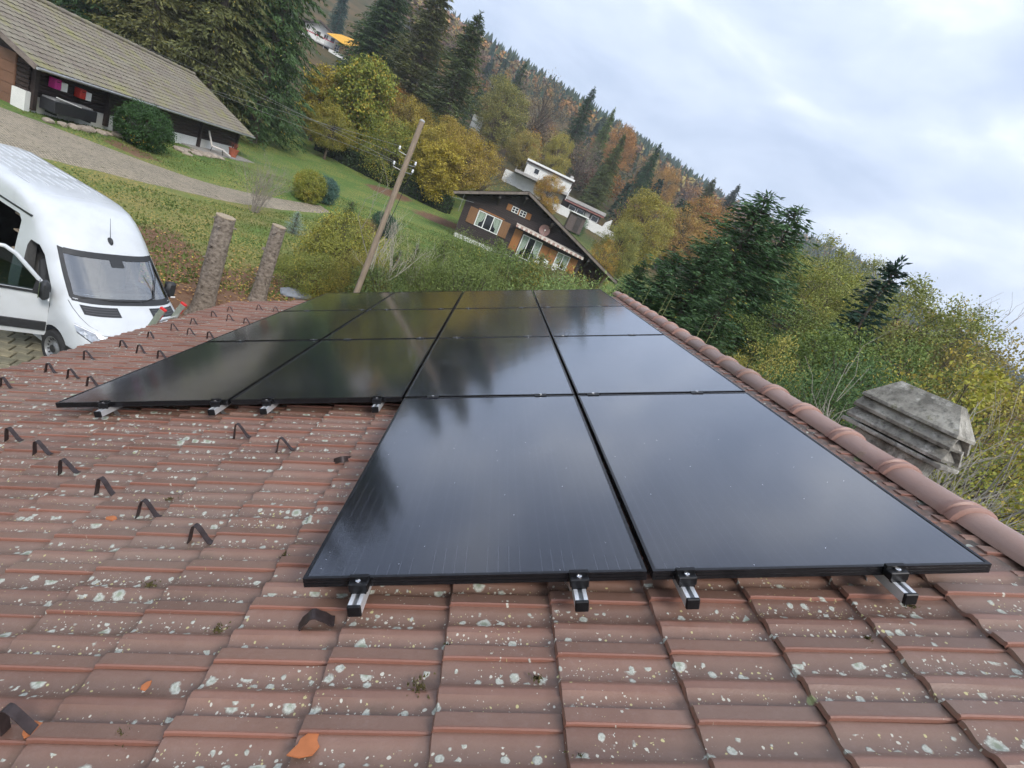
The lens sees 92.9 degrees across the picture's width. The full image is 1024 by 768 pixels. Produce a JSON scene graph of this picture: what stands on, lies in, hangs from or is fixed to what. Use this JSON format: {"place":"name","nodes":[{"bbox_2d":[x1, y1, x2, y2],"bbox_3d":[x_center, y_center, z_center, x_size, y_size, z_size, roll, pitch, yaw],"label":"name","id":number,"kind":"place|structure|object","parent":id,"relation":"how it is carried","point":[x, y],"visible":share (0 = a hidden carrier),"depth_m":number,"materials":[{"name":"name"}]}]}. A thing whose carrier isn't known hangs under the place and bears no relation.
{"place":"outdoors","nodes":[
{"label":"outdoors","id":0,"kind":"place"},
{"bbox_2d":[0,330,43,368],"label":"yard paving","id":1,"kind":"structure","parent":0,"point":[17,348],"depth_m":8.96,"materials":[{"name":"beige concrete"}]},
{"bbox_2d":[0,143,175,355],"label":"delivery van","id":2,"kind":"object","parent":1,"relation":"on","point":[67,242],"visible":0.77,"depth_m":9.01,"materials":[{"name":"white paint"}]},
{"bbox_2d":[0,0,1023,529],"bbox_3d":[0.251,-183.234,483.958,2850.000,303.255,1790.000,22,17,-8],"label":"ground","id":3,"kind":"structure","parent":0,"point":[358,188],"depth_m":29.52,"materials":[{"name":"green plant"}]},
{"bbox_2d":[39,94,96,123],"bbox_3d":[-20.021,-12.470,22.051,0.625,0.794,2.500,21,17,-11],"label":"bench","id":4,"kind":"object","parent":3,"relation":"on","point":[54,105],"visible":1,"depth_m":21.55,"materials":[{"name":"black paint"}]},
{"bbox_2d":[47,0,152,45],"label":"spruce tree","id":5,"kind":"object","parent":3,"relation":"on","point":[78,11],"visible":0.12,"depth_m":37.12,"materials":[{"name":"green plant"}]},
{"bbox_2d":[0,0,254,162],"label":"barn","id":6,"kind":"structure","parent":3,"relation":"on","point":[39,39],"depth_m":24.56,"materials":[{"name":"wood"}]},
{"bbox_2d":[0,46,17,102],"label":"garage door","id":7,"kind":"structure","parent":6,"relation":"in","point":[8,58],"depth_m":20.05,"materials":[{"name":"brown wood"}]},
{"bbox_2d":[110,96,180,153],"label":"round bush","id":8,"kind":"object","parent":3,"relation":"on","point":[145,130],"visible":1,"depth_m":24.34,"materials":[{"name":"green plant"}]},
{"bbox_2d":[72,0,220,78],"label":"spruce tree","id":9,"kind":"object","parent":3,"relation":"on","point":[151,10],"visible":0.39,"depth_m":37.48,"materials":[{"name":"green plant"}]},
{"bbox_2d":[0,107,328,212],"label":"lane","id":10,"kind":"structure","parent":3,"relation":"on","point":[41,139],"depth_m":19.90,"materials":[{"name":"grey gravel"}]},
{"bbox_2d":[184,212,236,314],"bbox_3d":[-7.684,-2.990,12.523,0.846,2.764,0.757,24,18,-9],"label":"tree stump","id":11,"kind":"object","parent":3,"relation":"on","point":[208,283],"visible":0.98,"depth_m":12.34,"materials":[{"name":"brown wood"}]},
{"bbox_2d":[151,0,279,146],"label":"spruce tree","id":12,"kind":"object","parent":3,"relation":"on","point":[222,17],"visible":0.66,"depth_m":39.68,"materials":[{"name":"green plant"}]},
{"bbox_2d":[21,110,482,300],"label":"grass","id":13,"kind":"structure","parent":3,"relation":"on","point":[279,216],"depth_m":18.91,"materials":[{"name":"green plant"}]},
{"bbox_2d":[198,0,328,154],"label":"spruce tree","id":14,"kind":"object","parent":3,"relation":"on","point":[291,60],"visible":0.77,"depth_m":43.74,"materials":[{"name":"green plant"}]},
{"bbox_2d":[247,223,286,301],"bbox_3d":[-6.986,-3.345,13.935,0.697,2.464,0.627,24,16,-9],"label":"tree stump","id":15,"kind":"object","parent":3,"relation":"on","point":[264,275],"visible":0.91,"depth_m":13.77,"materials":[{"name":"brown wood"}]},
{"bbox_2d":[233,146,301,212],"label":"bare bush","id":16,"kind":"object","parent":3,"relation":"on","point":[257,196],"visible":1,"depth_m":23.35,"materials":[{"name":"plant"}]},
{"bbox_2d":[273,247,344,299],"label":"shrub","id":17,"kind":"object","parent":3,"relation":"on","point":[311,286],"visible":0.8,"depth_m":15.89,"materials":[{"name":"green plant"}]},
{"bbox_2d":[290,167,327,205],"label":"round bush","id":18,"kind":"object","parent":3,"relation":"on","point":[309,193],"visible":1,"depth_m":29.54,"materials":[{"name":"green plant"}]},
{"bbox_2d":[291,62,342,140],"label":"maple tree","id":19,"kind":"object","parent":3,"relation":"on","point":[321,82],"visible":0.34,"depth_m":56.00,"materials":[{"name":"green plant"}]},
{"bbox_2d":[306,99,358,159],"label":"broadleaf tree","id":20,"kind":"object","parent":3,"relation":"on","point":[327,142],"visible":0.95,"depth_m":51.67,"materials":[{"name":"yellow plant"}]},
{"bbox_2d":[287,200,394,289],"bbox_3d":[-6.264,-4.903,18.174,3.919,3.299,4.264,9,23,-42],"label":"shrub","id":21,"kind":"object","parent":3,"relation":"on","point":[337,244],"visible":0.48,"depth_m":17.62,"materials":[{"name":"green plant"}]},
{"bbox_2d":[313,241,396,293],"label":"shrub","id":22,"kind":"object","parent":3,"relation":"on","point":[359,264],"visible":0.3,"depth_m":16.16,"materials":[{"name":"green plant"}]},
{"bbox_2d":[315,49,403,156],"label":"broadleaf tree","id":23,"kind":"object","parent":3,"relation":"on","point":[361,108],"visible":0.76,"depth_m":53.68,"materials":[{"name":"green plant"}]},
{"bbox_2d":[323,0,413,103],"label":"spruce tree","id":24,"kind":"object","parent":3,"relation":"on","point":[389,14],"visible":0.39,"depth_m":73.11,"materials":[{"name":"green plant"}]},
{"bbox_2d":[337,262,410,292],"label":"shrub","id":25,"kind":"object","parent":3,"relation":"on","point":[396,287],"visible":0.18,"depth_m":15.88,"materials":[{"name":"green plant"}]},
{"bbox_2d":[314,135,454,213],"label":"hedge","id":26,"kind":"object","parent":3,"relation":"on","point":[348,158],"visible":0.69,"depth_m":53.97,"materials":[{"name":"green plant"}]},
{"bbox_2d":[353,116,424,189],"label":"broadleaf tree","id":27,"kind":"object","parent":3,"relation":"on","point":[396,150],"visible":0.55,"depth_m":53.17,"materials":[{"name":"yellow plant"}]},
{"bbox_2d":[353,119,424,292],"bbox_3d":[-3.745,-3.953,13.639,0.628,6.814,0.253,22,17,-8],"label":"wooden pole","id":28,"kind":"object","parent":3,"relation":"on","point":[381,227],"visible":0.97,"depth_m":13.29,"materials":[{"name":"wood"}]},
{"bbox_2d":[351,162,428,291],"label":"bare sapling","id":29,"kind":"object","parent":3,"relation":"on","point":[392,237],"visible":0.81,"depth_m":15.87,"materials":[{"name":"grey plant"}]},
{"bbox_2d":[379,94,435,164],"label":"broadleaf tree","id":30,"kind":"object","parent":3,"relation":"on","point":[421,113],"visible":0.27,"depth_m":61.23,"materials":[{"name":"yellow plant"}]},
{"bbox_2d":[367,0,453,142],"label":"spruce tree","id":31,"kind":"object","parent":3,"relation":"on","point":[424,26],"visible":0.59,"depth_m":68.76,"materials":[{"name":"green plant"}]},
{"bbox_2d":[400,116,456,177],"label":"broadleaf tree","id":32,"kind":"object","parent":3,"relation":"on","point":[430,134],"visible":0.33,"depth_m":53.02,"materials":[{"name":"yellow plant"}]},
{"bbox_2d":[392,250,473,291],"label":"shrub","id":33,"kind":"object","parent":3,"relation":"on","point":[422,287],"visible":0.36,"depth_m":17.67,"materials":[{"name":"green plant"}]},
{"bbox_2d":[388,10,485,175],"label":"spruce tree","id":34,"kind":"object","parent":3,"relation":"on","point":[455,82],"visible":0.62,"depth_m":66.06,"materials":[{"name":"green plant"}]},
{"bbox_2d":[410,138,469,204],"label":"broadleaf tree","id":35,"kind":"object","parent":3,"relation":"on","point":[440,178],"visible":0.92,"depth_m":51.41,"materials":[{"name":"yellow plant"}]},
{"bbox_2d":[409,225,505,290],"bbox_3d":[-2.318,-5.003,21.499,5.346,4.270,4.920,10,22,-39],"label":"shrub","id":36,"kind":"object","parent":3,"relation":"on","point":[472,246],"visible":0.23,"depth_m":20.80,"materials":[{"name":"green plant"}]},
{"bbox_2d":[408,242,524,291],"bbox_3d":[-1.541,-2.931,17.908,5.381,4.297,4.952,22,17,-8],"label":"shrub","id":37,"kind":"object","parent":3,"relation":"on","point":[485,279],"visible":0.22,"depth_m":17.36,"materials":[{"name":"green plant"}]},
{"bbox_2d":[432,124,504,197],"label":"broadleaf tree","id":38,"kind":"object","parent":3,"relation":"on","point":[473,173],"visible":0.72,"depth_m":53.58,"materials":[{"name":"yellow plant"}]},
{"bbox_2d":[444,236,560,290],"bbox_3d":[-0.256,-3.528,19.776,6.434,5.139,5.922,28,17,13],"label":"shrub","id":39,"kind":"object","parent":3,"relation":"on","point":[514,261],"visible":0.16,"depth_m":18.87,"materials":[{"name":"green plant"}]},
{"bbox_2d":[473,73,532,158],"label":"broadleaf tree","id":40,"kind":"object","parent":3,"relation":"on","point":[495,130],"visible":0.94,"depth_m":98.00,"materials":[{"name":"green plant"}]},
{"bbox_2d":[0,291,1023,767],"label":"house","id":41,"kind":"structure","parent":3,"relation":"on","point":[96,631],"depth_m":1.51,"materials":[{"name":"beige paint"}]},
{"bbox_2d":[0,703,38,736],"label":"snow guard","id":42,"kind":"object","parent":41,"relation":"on","point":[23,720],"visible":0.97,"depth_m":1.22,"materials":[{"name":"brown metal"}]},
{"bbox_2d":[93,310,309,417],"bbox_3d":[-2.723,-0.645,5.699,0.092,0.144,5.371,-1,18,-1],"label":"mounting rail","id":43,"kind":"object","parent":41,"relation":"attached to","point":[105,407],"visible":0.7,"depth_m":3.20,"materials":[{"name":"metal"}]},
{"bbox_2d":[55,340,319,407],"bbox_3d":[-2.471,-0.141,4.048,1.134,0.035,1.722,-1,18,-1],"label":"solar panel","id":44,"kind":"object","parent":43,"relation":"attached to","point":[204,373],"visible":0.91,"depth_m":3.75,"materials":[{"name":"black glass"}]},
{"bbox_2d":[207,310,366,341],"bbox_3d":[-2.500,-0.695,5.699,1.134,0.037,1.722,-1,18,-1],"label":"solar panel","id":45,"kind":"object","parent":43,"relation":"attached to","point":[297,325],"visible":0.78,"depth_m":5.51,"materials":[{"name":"black glass"}]},
{"bbox_2d":[283,292,393,310],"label":"solar panel","id":46,"kind":"object","parent":43,"relation":"attached to","point":[345,301],"visible":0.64,"depth_m":7.23,"materials":[{"name":"black glass"}]},
{"bbox_2d":[259,309,389,414],"bbox_3d":[-1.656,-0.663,5.712,0.092,0.144,5.371,-1,18,-1],"label":"mounting rail","id":47,"kind":"object","parent":41,"relation":"attached to","point":[268,406],"visible":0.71,"depth_m":3.21,"materials":[{"name":"metal"}]},
{"bbox_2d":[231,338,435,404],"bbox_3d":[-1.317,-0.160,4.062,1.134,0.036,1.722,-1,18,-1],"label":"solar panel","id":48,"kind":"object","parent":47,"relation":"attached to","point":[344,371],"visible":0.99,"depth_m":3.76,"materials":[{"name":"black glass"}]},
{"bbox_2d":[323,309,452,339],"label":"solar panel","id":49,"kind":"object","parent":47,"relation":"attached to","point":[398,324],"visible":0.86,"depth_m":5.54,"materials":[{"name":"black glass"}]},
{"bbox_2d":[369,291,462,309],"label":"solar panel","id":50,"kind":"object","parent":47,"relation":"attached to","point":[424,300],"visible":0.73,"depth_m":7.23,"materials":[{"name":"black glass"}]},
{"bbox_2d":[346,308,470,616],"bbox_3d":[-0.547,-0.405,4.899,0.092,0.144,7.113,-1,18,-1],"label":"mounting rail","id":51,"kind":"object","parent":41,"relation":"attached to","point":[359,587],"visible":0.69,"depth_m":1.57,"materials":[{"name":"metal"}]},
{"bbox_2d":[303,395,646,586],"bbox_3d":[-0.134,0.373,2.424,1.134,0.036,1.722,-1,18,-1],"label":"solar panel","id":52,"kind":"object","parent":51,"relation":"attached to","point":[482,490],"visible":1,"depth_m":2.00,"materials":[{"name":"black glass"}]},
{"bbox_2d":[405,336,573,397],"bbox_3d":[-0.163,-0.181,4.075,1.134,0.035,1.722,-1,18,-1],"label":"solar panel","id":53,"kind":"object","parent":51,"relation":"attached to","point":[488,366],"visible":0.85,"depth_m":3.82,"materials":[{"name":"black glass"}]},
{"bbox_2d":[438,307,549,337],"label":"solar panel","id":54,"kind":"object","parent":51,"relation":"attached to","point":[493,322],"visible":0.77,"depth_m":5.55,"materials":[{"name":"black glass"}]},
{"bbox_2d":[455,290,537,308],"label":"solar panel","id":55,"kind":"object","parent":51,"relation":"attached to","point":[501,299],"visible":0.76,"depth_m":7.25,"materials":[{"name":"black glass"}]},
{"bbox_2d":[519,307,588,611],"bbox_3d":[0.170,-0.417,4.908,0.092,0.144,7.113,-1,18,-1],"label":"mounting rail","id":56,"kind":"object","parent":41,"relation":"attached to","point":[578,582],"visible":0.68,"depth_m":1.58,"materials":[{"name":"metal"}]},
{"bbox_2d":[547,306,699,609],"bbox_3d":[0.522,-0.423,4.912,0.092,0.144,7.113,-1,18,-1],"label":"mounting rail","id":57,"kind":"object","parent":41,"relation":"attached to","point":[685,581],"visible":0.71,"depth_m":1.58,"materials":[{"name":"metal"}]},
{"bbox_2d":[597,306,918,604],"bbox_3d":[1.218,-0.434,4.920,0.092,0.144,7.113,-1,18,-1],"label":"mounting rail","id":58,"kind":"object","parent":41,"relation":"attached to","point":[893,579],"visible":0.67,"depth_m":1.59,"materials":[{"name":"metal"}]},
{"bbox_2d":[533,289,622,307],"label":"solar panel","id":59,"kind":"object","parent":58,"relation":"attached to","point":[575,298],"visible":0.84,"depth_m":7.26,"materials":[{"name":"black glass"}]},
{"bbox_2d":[540,306,663,338],"bbox_3d":[0.962,-0.752,5.741,1.134,0.036,1.722,-1,18,-1],"label":"solar panel","id":60,"kind":"object","parent":58,"relation":"attached to","point":[596,321],"visible":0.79,"depth_m":5.57,"materials":[{"name":"black glass"}]},
{"bbox_2d":[553,335,744,397],"bbox_3d":[0.991,-0.200,4.089,1.134,0.035,1.722,-1,18,-1],"label":"solar panel","id":61,"kind":"object","parent":58,"relation":"attached to","point":[631,364],"visible":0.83,"depth_m":3.84,"materials":[{"name":"black glass"}]},
{"bbox_2d":[578,392,991,579],"bbox_3d":[1.020,0.353,2.438,1.134,0.036,1.722,-1,18,-1],"label":"solar panel","id":62,"kind":"object","parent":58,"relation":"attached to","point":[727,485],"visible":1,"depth_m":2.02,"materials":[{"name":"black glass"}]},
{"bbox_2d":[841,381,975,477],"bbox_3d":[2.553,0.555,3.362,0.354,1.114,0.634,13,20,-33],"label":"chimney","id":63,"kind":"object","parent":41,"relation":"on","point":[926,433],"visible":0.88,"depth_m":3.15,"materials":[{"name":"concrete"}]},
{"bbox_2d":[504,129,541,171],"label":"broadleaf tree","id":64,"kind":"object","parent":3,"relation":"on","point":[519,154],"visible":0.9,"depth_m":94.53,"materials":[{"name":"yellow plant"}]},
{"bbox_2d":[454,190,618,288],"bbox_3d":[2.005,-13.399,44.407,15.203,6.039,11.350,22,17,-8],"label":"chalet","id":65,"kind":"object","parent":3,"relation":"on","point":[511,218],"visible":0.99,"depth_m":39.93,"materials":[{"name":"wood"}]},
{"bbox_2d":[481,250,602,294],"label":"shrub","id":66,"kind":"object","parent":3,"relation":"on","point":[549,269],"visible":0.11,"depth_m":19.20,"materials":[{"name":"green plant"}]},
{"bbox_2d":[508,67,580,164],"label":"broadleaf tree","id":67,"kind":"object","parent":3,"relation":"on","point":[536,124],"visible":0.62,"depth_m":114.87,"materials":[{"name":"green plant"}]},
{"bbox_2d":[533,174,566,214],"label":"broadleaf tree","id":68,"kind":"object","parent":3,"relation":"on","point":[544,199],"visible":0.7,"depth_m":68.20,"materials":[{"name":"orange plant"}]},
{"bbox_2d":[537,131,576,174],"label":"broadleaf tree","id":69,"kind":"object","parent":3,"relation":"on","point":[548,161],"visible":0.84,"depth_m":101.31,"materials":[{"name":"yellow plant"}]},
{"bbox_2d":[502,158,614,241],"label":"white villa","id":70,"kind":"object","parent":3,"relation":"on","point":[530,175],"visible":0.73,"depth_m":88.30,"materials":[{"name":"white paint"}]},
{"bbox_2d":[475,255,648,304],"bbox_3d":[1.809,-1.204,16.122,7.116,6.175,7.731,32,18,23],"label":"shrub","id":71,"kind":"object","parent":3,"relation":"on","point":[571,286],"visible":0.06,"depth_m":15.42,"materials":[{"name":"green plant"}]},
{"bbox_2d":[555,86,596,176],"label":"spruce tree","id":72,"kind":"object","parent":3,"relation":"on","point":[578,126],"visible":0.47,"depth_m":120.31,"materials":[{"name":"green plant"}]},
{"bbox_2d":[565,136,605,192],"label":"broadleaf tree","id":73,"kind":"object","parent":3,"relation":"on","point":[581,160],"visible":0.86,"depth_m":116.44,"materials":[{"name":"grey plant"}]},
{"bbox_2d":[577,133,625,223],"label":"spruce tree","id":74,"kind":"object","parent":3,"relation":"on","point":[608,173],"visible":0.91,"depth_m":98.55,"materials":[{"name":"green plant"}]},
{"bbox_2d":[591,218,645,287],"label":"broadleaf tree","id":75,"kind":"object","parent":3,"relation":"on","point":[627,234],"visible":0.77,"depth_m":48.12,"materials":[{"name":"green plant"}]},
{"bbox_2d":[599,122,639,177],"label":"broadleaf tree","id":76,"kind":"object","parent":3,"relation":"on","point":[630,142],"visible":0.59,"depth_m":146.37,"materials":[{"name":"orange plant"}]},
{"bbox_2d":[611,143,661,217],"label":"spruce tree","id":77,"kind":"object","parent":3,"relation":"on","point":[647,177],"visible":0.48,"depth_m":117.22,"materials":[{"name":"green plant"}]},
{"bbox_2d":[611,184,679,284],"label":"broadleaf tree","id":78,"kind":"object","parent":3,"relation":"on","point":[655,201],"visible":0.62,"depth_m":54.52,"materials":[{"name":"green plant"}]},
{"bbox_2d":[626,251,682,316],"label":"spruce tree","id":79,"kind":"object","parent":3,"relation":"on","point":[661,271],"visible":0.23,"depth_m":20.49,"materials":[{"name":"green plant"}]},
{"bbox_2d":[648,165,682,210],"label":"broadleaf tree","id":80,"kind":"object","parent":3,"relation":"on","point":[669,194],"visible":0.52,"depth_m":142.64,"materials":[{"name":"orange plant"}]},
{"bbox_2d":[652,205,712,265],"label":"broadleaf tree","id":81,"kind":"object","parent":3,"relation":"on","point":[678,239],"visible":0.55,"depth_m":82.10,"materials":[{"name":"orange plant"}]},
{"bbox_2d":[623,235,743,356],"bbox_3d":[6.841,-2.178,20.719,7.940,8.592,8.203,20,17,-13],"label":"spruce tree","id":82,"kind":"object","parent":3,"relation":"on","point":[705,280],"visible":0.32,"depth_m":19.86,"materials":[{"name":"green plant"}]},
{"bbox_2d":[606,189,798,361],"bbox_3d":[8.862,-3.149,22.005,10.485,11.346,10.833,11,21,-37],"label":"spruce tree","id":83,"kind":"object","parent":3,"relation":"on","point":[755,211],"visible":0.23,"depth_m":20.62,"materials":[{"name":"green plant"}]},
{"bbox_2d":[674,195,734,256],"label":"broadleaf tree","id":84,"kind":"object","parent":3,"relation":"on","point":[707,206],"visible":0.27,"depth_m":96.39,"materials":[{"name":"orange plant"}]},
{"bbox_2d":[673,280,747,364],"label":"spruce tree","id":85,"kind":"object","parent":3,"relation":"on","point":[723,325],"visible":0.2,"depth_m":15.39,"materials":[{"name":"green plant"}]},
{"bbox_2d":[402,0,1023,419],"bbox_3d":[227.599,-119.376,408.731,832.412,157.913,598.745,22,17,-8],"label":"forest","id":86,"kind":"object","parent":3,"relation":"on","point":[500,54],"visible":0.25,"depth_m":270.24,"materials":[{"name":"green plant"}]},
{"bbox_2d":[415,29,1023,470],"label":"woodland","id":87,"kind":"object","parent":3,"relation":"on","point":[591,133],"visible":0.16,"depth_m":155.37,"materials":[{"name":"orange plant"}]},
{"bbox_2d":[687,205,819,362],"bbox_3d":[10.156,-2.766,22.571,9.106,11.578,8.677,15,19,-29],"label":"spruce tree","id":88,"kind":"object","parent":3,"relation":"on","point":[791,246],"visible":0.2,"depth_m":21.15,"materials":[{"name":"green plant"}]},
{"bbox_2d":[725,334,814,398],"bbox_3d":[5.093,1.550,12.744,3.040,6.856,3.193,12,20,-35],"label":"shrub","id":89,"kind":"object","parent":3,"relation":"on","point":[761,369],"visible":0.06,"depth_m":11.54,"materials":[{"name":"green plant"}]},
{"bbox_2d":[704,293,863,381],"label":"broadleaf tree","id":90,"kind":"object","parent":3,"relation":"on","point":[754,327],"visible":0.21,"depth_m":18.18,"materials":[{"name":"green plant"}]},
{"bbox_2d":[736,347,863,428],"bbox_3d":[4.592,2.484,9.943,3.543,6.779,3.320,30,17,18],"label":"shrub","id":91,"kind":"object","parent":3,"relation":"on","point":[803,385],"visible":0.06,"depth_m":9.08,"materials":[{"name":"green plant"}]},
{"bbox_2d":[734,247,867,366],"bbox_3d":[15.233,-2.596,29.088,8.178,11.138,8.182,13,20,-33],"label":"broadleaf tree","id":92,"kind":"object","parent":3,"relation":"on","point":[822,279],"visible":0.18,"depth_m":26.91,"materials":[{"name":"green plant"}]},
{"bbox_2d":[759,229,905,356],"bbox_3d":[19.247,-2.728,31.618,8.699,13.096,8.704,11,21,-38],"label":"broadleaf tree","id":93,"kind":"object","parent":3,"relation":"on","point":[846,261],"visible":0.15,"depth_m":29.65,"materials":[{"name":"green plant"}]},
{"bbox_2d":[745,321,925,409],"bbox_3d":[9.713,1.704,16.693,5.678,7.763,6.787,12,20,-35],"label":"broadleaf tree","id":94,"kind":"object","parent":3,"relation":"on","point":[866,347],"visible":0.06,"depth_m":15.57,"materials":[{"name":"green plant"}]},
{"bbox_2d":[781,254,912,401],"bbox_3d":[11.121,0.332,17.748,5.103,10.590,5.543,27,17,7],"label":"fir tree","id":95,"kind":"object","parent":3,"relation":"on","point":[861,314],"visible":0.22,"depth_m":16.73,"materials":[{"name":"green plant"}]},
{"bbox_2d":[761,339,947,429],"bbox_3d":[6.199,2.560,10.790,4.629,7.529,4.338,6,25,-47],"label":"shrub","id":96,"kind":"object","parent":3,"relation":"on","point":[877,379],"visible":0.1,"depth_m":9.85,"materials":[{"name":"green plant"}]},
{"bbox_2d":[746,317,1023,503],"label":"broadleaf tree","id":97,"kind":"object","parent":3,"relation":"on","point":[833,342],"visible":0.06,"depth_m":13.29,"materials":[{"name":"green plant"}]},
{"bbox_2d":[783,271,1019,422],"bbox_3d":[14.215,0.664,20.299,7.773,11.110,7.769,25,17,0],"label":"broadleaf tree","id":98,"kind":"object","parent":3,"relation":"on","point":[918,292],"visible":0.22,"depth_m":18.15,"materials":[{"name":"green plant"}]},
{"bbox_2d":[818,397,1023,533],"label":"bare tree","id":99,"kind":"object","parent":3,"relation":"on","point":[950,482],"visible":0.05,"depth_m":5.98,"materials":[{"name":"plant"}]},
{"bbox_2d":[819,347,1023,531],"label":"broadleaf tree","id":100,"kind":"object","parent":3,"relation":"on","point":[993,386],"visible":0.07,"depth_m":8.43,"materials":[{"name":"green plant"}]},
{"bbox_2d":[855,296,1023,458],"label":"broadleaf tree","id":101,"kind":"object","parent":3,"relation":"on","point":[989,354],"visible":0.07,"depth_m":19.52,"materials":[{"name":"green plant"}]},
{"bbox_2d":[871,327,1023,533],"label":"broadleaf tree","id":102,"kind":"object","parent":3,"relation":"on","point":[1015,368],"visible":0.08,"depth_m":11.76,"materials":[{"name":"green plant"}]},
{"bbox_2d":[929,415,1023,535],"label":"broadleaf tree","id":103,"kind":"object","parent":3,"relation":"on","point":[1019,497],"visible":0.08,"depth_m":7.78,"materials":[{"name":"green plant"}]},
{"bbox_2d":[447,0,1023,373],"label":"sky","id":104,"kind":"structure","parent":0,"point":[898,125],"materials":[{"name":"white"}]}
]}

